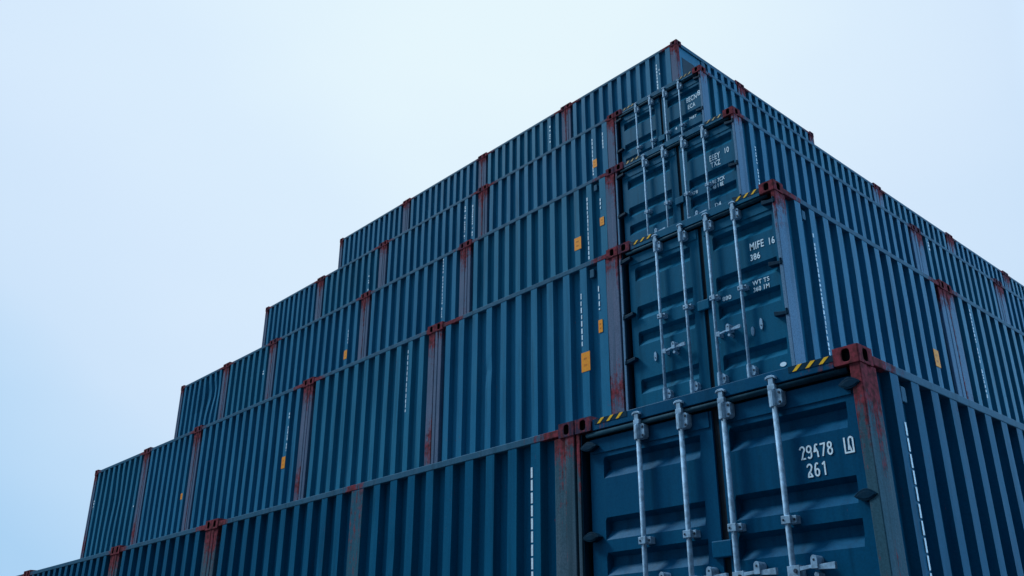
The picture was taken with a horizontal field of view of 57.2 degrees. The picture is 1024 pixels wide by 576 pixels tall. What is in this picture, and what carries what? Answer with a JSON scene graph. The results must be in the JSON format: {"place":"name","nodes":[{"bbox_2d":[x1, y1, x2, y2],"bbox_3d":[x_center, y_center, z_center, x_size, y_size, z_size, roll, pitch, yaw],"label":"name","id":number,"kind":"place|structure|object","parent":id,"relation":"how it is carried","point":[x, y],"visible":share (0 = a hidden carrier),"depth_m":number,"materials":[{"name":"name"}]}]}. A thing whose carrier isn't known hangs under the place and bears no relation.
{"place":"outdoors","nodes":[
{"label":"outdoors","id":0,"kind":"place"},
{"bbox_2d":[0,0,1023,575],"label":"sky","id":1,"kind":"structure","parent":0,"point":[173,172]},
{"label":"ground","id":2,"kind":"structure","parent":0,"visible":0},
{"bbox_2d":[26,546,115,575],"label":"shipping container","id":3,"kind":"object","parent":2,"relation":"on","point":[100,564],"visible":0.37,"depth_m":14.89,"materials":[{"name":"blue metal"}]},
{"bbox_2d":[132,427,197,544],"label":"shipping container","id":4,"kind":"object","parent":3,"relation":"on","point":[164,494],"visible":0.35,"depth_m":19.27,"materials":[{"name":"blue metal"}]},
{"bbox_2d":[220,339,273,418],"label":"shipping container","id":5,"kind":"object","parent":4,"relation":"on","point":[247,379],"visible":0.18,"depth_m":23.09,"materials":[{"name":"blue metal"}]},
{"bbox_2d":[262,277,320,346],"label":"shipping container","id":6,"kind":"object","parent":5,"relation":"on","point":[291,313],"visible":0.25,"depth_m":27.06,"materials":[{"name":"blue metal"}]},
{"bbox_2d":[112,520,211,575],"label":"shipping container","id":7,"kind":"object","parent":2,"relation":"on","point":[184,553],"visible":0.42,"depth_m":12.73,"materials":[{"name":"blue metal"}]},
{"bbox_2d":[184,379,308,530],"bbox_3d":[-3.984,3.839,17.606,2.452,2.932,4.214,20,-30,-38],"label":"shipping container","id":8,"kind":"object","parent":7,"relation":"on","point":[247,460],"visible":0.27,"depth_m":16.88,"materials":[{"name":"blue metal"}]},
{"bbox_2d":[267,293,365,398],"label":"shipping container","id":9,"kind":"object","parent":8,"relation":"on","point":[327,343],"visible":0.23,"depth_m":20.88,"materials":[{"name":"blue metal"}]},
{"bbox_2d":[317,242,383,318],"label":"shipping container","id":10,"kind":"object","parent":9,"relation":"on","point":[353,280],"visible":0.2,"depth_m":25.00,"materials":[{"name":"blue metal"}]},
{"bbox_2d":[338,200,406,267],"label":"shipping container","id":11,"kind":"object","parent":10,"relation":"on","point":[375,233],"visible":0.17,"depth_m":29.16,"materials":[{"name":"blue metal"}]},
{"bbox_2d":[206,421,579,575],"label":"shipping container","id":12,"kind":"object","parent":2,"relation":"on","point":[509,509],"visible":0.68,"depth_m":8.67,"materials":[{"name":"blue metal"}]},
{"bbox_2d":[298,324,435,499],"bbox_3d":[-1.391,2.712,15.000,2.452,2.932,3.494,20,-30,-38],"label":"shipping container","id":13,"kind":"object","parent":12,"relation":"on","point":[369,418],"visible":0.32,"depth_m":14.31,"materials":[{"name":"blue metal"}]},
{"bbox_2d":[361,242,465,358],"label":"shipping container","id":14,"kind":"object","parent":13,"relation":"on","point":[421,299],"visible":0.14,"depth_m":18.47,"materials":[{"name":"blue metal"}]},
{"bbox_2d":[381,186,482,285],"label":"shipping container","id":15,"kind":"object","parent":14,"relation":"on","point":[445,231],"visible":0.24,"depth_m":22.60,"materials":[{"name":"blue metal"}]},
{"bbox_2d":[405,155,481,230],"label":"shipping container","id":16,"kind":"object","parent":15,"relation":"on","point":[451,189],"visible":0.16,"depth_m":26.74,"materials":[{"name":"blue metal"}]},
{"bbox_2d":[431,246,625,463],"bbox_3d":[0.971,1.686,12.626,2.452,2.932,3.529,20,-30,-38],"label":"shipping container","id":17,"kind":"object","parent":12,"relation":"on","point":[544,356],"visible":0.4,"depth_m":11.90,"materials":[{"name":"blue metal"}]},
{"bbox_2d":[464,166,618,313],"bbox_3d":[1.280,0.256,16.606,2.452,2.932,3.749,20,-30,-38],"label":"shipping container","id":18,"kind":"object","parent":17,"relation":"on","point":[574,227],"visible":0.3,"depth_m":16.02,"materials":[{"name":"blue metal"}]},
{"bbox_2d":[482,113,616,234],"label":"shipping container","id":19,"kind":"object","parent":18,"relation":"on","point":[587,155],"visible":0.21,"depth_m":19.87,"materials":[{"name":"blue metal"}]},
{"bbox_2d":[482,105,566,185],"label":"shipping container","id":20,"kind":"object","parent":19,"relation":"on","point":[543,136],"visible":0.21,"depth_m":24.47,"materials":[{"name":"blue metal"}]},
{"bbox_2d":[565,39,739,139],"bbox_3d":[3.428,-3.448,22.617,2.452,2.932,3.519,20,-30,-38],"label":"shipping container","id":21,"kind":"object","parent":19,"relation":"on","point":[675,59],"visible":0.31,"depth_m":22.07,"materials":[{"name":"blue metal"}]},
{"bbox_2d":[575,343,1023,575],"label":"shipping container","id":22,"kind":"object","parent":2,"relation":"on","point":[856,459],"visible":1,"depth_m":6.34,"materials":[{"name":"blue metal"}]},
{"bbox_2d":[580,400,728,575],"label":"door","id":23,"kind":"structure","parent":22,"relation":"in","point":[656,509],"depth_m":6.87,"materials":[{"name":"blue paint"}]},
{"bbox_2d":[618,179,966,410],"bbox_3d":[3.438,1.051,11.151,3.988,2.932,2.159,20,-30,-38],"label":"shipping container","id":24,"kind":"object","parent":22,"relation":"on","point":[770,275],"visible":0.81,"depth_m":10.20,"materials":[{"name":"blue metal"}]},
{"bbox_2d":[620,223,711,407],"bbox_3d":[1.686,0.636,10.331,0.163,2.706,1.096,20,-30,-38],"label":"door","id":25,"kind":"structure","parent":24,"relation":"in","point":[670,359],"depth_m":10.42,"materials":[{"name":"teal paint"}]},
{"bbox_2d":[697,196,791,387],"bbox_3d":[2.378,0.335,9.635,0.163,2.706,1.089,20,-30,-38],"label":"door","id":26,"kind":"structure","parent":24,"relation":"in","point":[743,304],"depth_m":9.74,"materials":[{"name":"teal paint"}]},
{"bbox_2d":[614,106,923,272],"bbox_3d":[4.478,-0.207,15.521,5.643,2.932,2.294,20,-30,-38],"label":"shipping container","id":27,"kind":"object","parent":24,"relation":"on","point":[729,153],"visible":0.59,"depth_m":14.29,"materials":[{"name":"blue metal"}]},
{"bbox_2d":[616,144,681,241],"bbox_3d":[2.093,-0.837,14.213,0.163,2.706,1.167,20,-30,-38],"label":"door","id":28,"kind":"structure","parent":27,"relation":"in","point":[651,189],"depth_m":14.43,"materials":[{"name":"teal paint"}]},
{"bbox_2d":[675,118,740,220],"bbox_3d":[2.831,-1.157,13.471,0.163,2.706,1.153,20,-30,-38],"label":"door","id":29,"kind":"structure","parent":27,"relation":"in","point":[707,169],"depth_m":13.71,"materials":[{"name":"teal paint"}]},
{"bbox_2d":[614,65,879,204],"bbox_3d":[5.187,-1.600,19.585,6.643,2.932,2.129,20,-30,-38],"label":"shipping container","id":30,"kind":"object","parent":27,"relation":"on","point":[697,95],"visible":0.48,"depth_m":18.10,"materials":[{"name":"blue metal"}]},
{"bbox_2d":[615,95,662,162],"bbox_3d":[2.460,-2.377,17.940,0.163,2.706,1.081,20,-30,-38],"label":"door","id":31,"kind":"structure","parent":30,"relation":"in","point":[641,129],"depth_m":18.21,"materials":[{"name":"teal paint"}]},
{"bbox_2d":[658,74,702,142],"bbox_3d":[3.142,-2.673,17.255,0.163,2.706,1.074,20,-30,-38],"label":"door","id":32,"kind":"structure","parent":30,"relation":"in","point":[681,108],"depth_m":17.55,"materials":[{"name":"teal paint"}]},
{"bbox_2d":[740,83,813,143],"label":"shipping container","id":33,"kind":"object","parent":30,"relation":"on","point":[773,112],"visible":0.17,"depth_m":23.66,"materials":[{"name":"blue metal"}]},
{"bbox_2d":[711,375,880,575],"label":"door","id":34,"kind":"structure","parent":22,"relation":"in","point":[794,493],"depth_m":6.08,"materials":[{"name":"blue paint"}]},
{"bbox_2d":[945,283,1023,423],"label":"shipping container","id":35,"kind":"object","parent":22,"relation":"on","point":[990,347],"visible":0.16,"depth_m":12.57,"materials":[{"name":"blue metal"}]},
{"bbox_2d":[916,227,1006,322],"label":"shipping container","id":36,"kind":"object","parent":35,"relation":"on","point":[963,278],"visible":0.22,"depth_m":17.94,"materials":[{"name":"blue metal"}]},
{"bbox_2d":[877,185,951,251],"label":"shipping container","id":37,"kind":"object","parent":36,"relation":"on","point":[888,202],"visible":0.11,"depth_m":22.51,"materials":[{"name":"blue metal"}]},
{"bbox_2d":[949,234,1008,288],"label":"shipping container","id":38,"kind":"object","parent":36,"relation":"on","point":[969,256],"visible":0.16,"depth_m":24.66,"materials":[{"name":"blue metal"}]},
{"bbox_2d":[998,281,1023,332],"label":"shipping container","id":39,"kind":"object","parent":35,"relation":"on","point":[1013,304],"visible":0.12,"depth_m":19.46,"materials":[{"name":"blue metal"}]},
{"bbox_2d":[1005,272,1023,298],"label":"shipping container","id":40,"kind":"object","parent":39,"relation":"on","point":[1015,287],"visible":0.12,"depth_m":26.16,"materials":[{"name":"blue metal"}]},
{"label":"shipping container","id":41,"kind":"object","parent":2,"relation":"on","visible":0},
{"bbox_2d":[80,449,146,558],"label":"shipping container","id":42,"kind":"object","parent":41,"relation":"on","point":[113,507],"visible":0.34,"depth_m":21.16,"materials":[{"name":"blue metal"}]},
{"bbox_2d":[174,363,226,438],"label":"shipping container","id":43,"kind":"object","parent":42,"relation":"on","point":[200,402],"visible":0.19,"depth_m":24.87,"materials":[{"name":"blue metal"}]}
]}

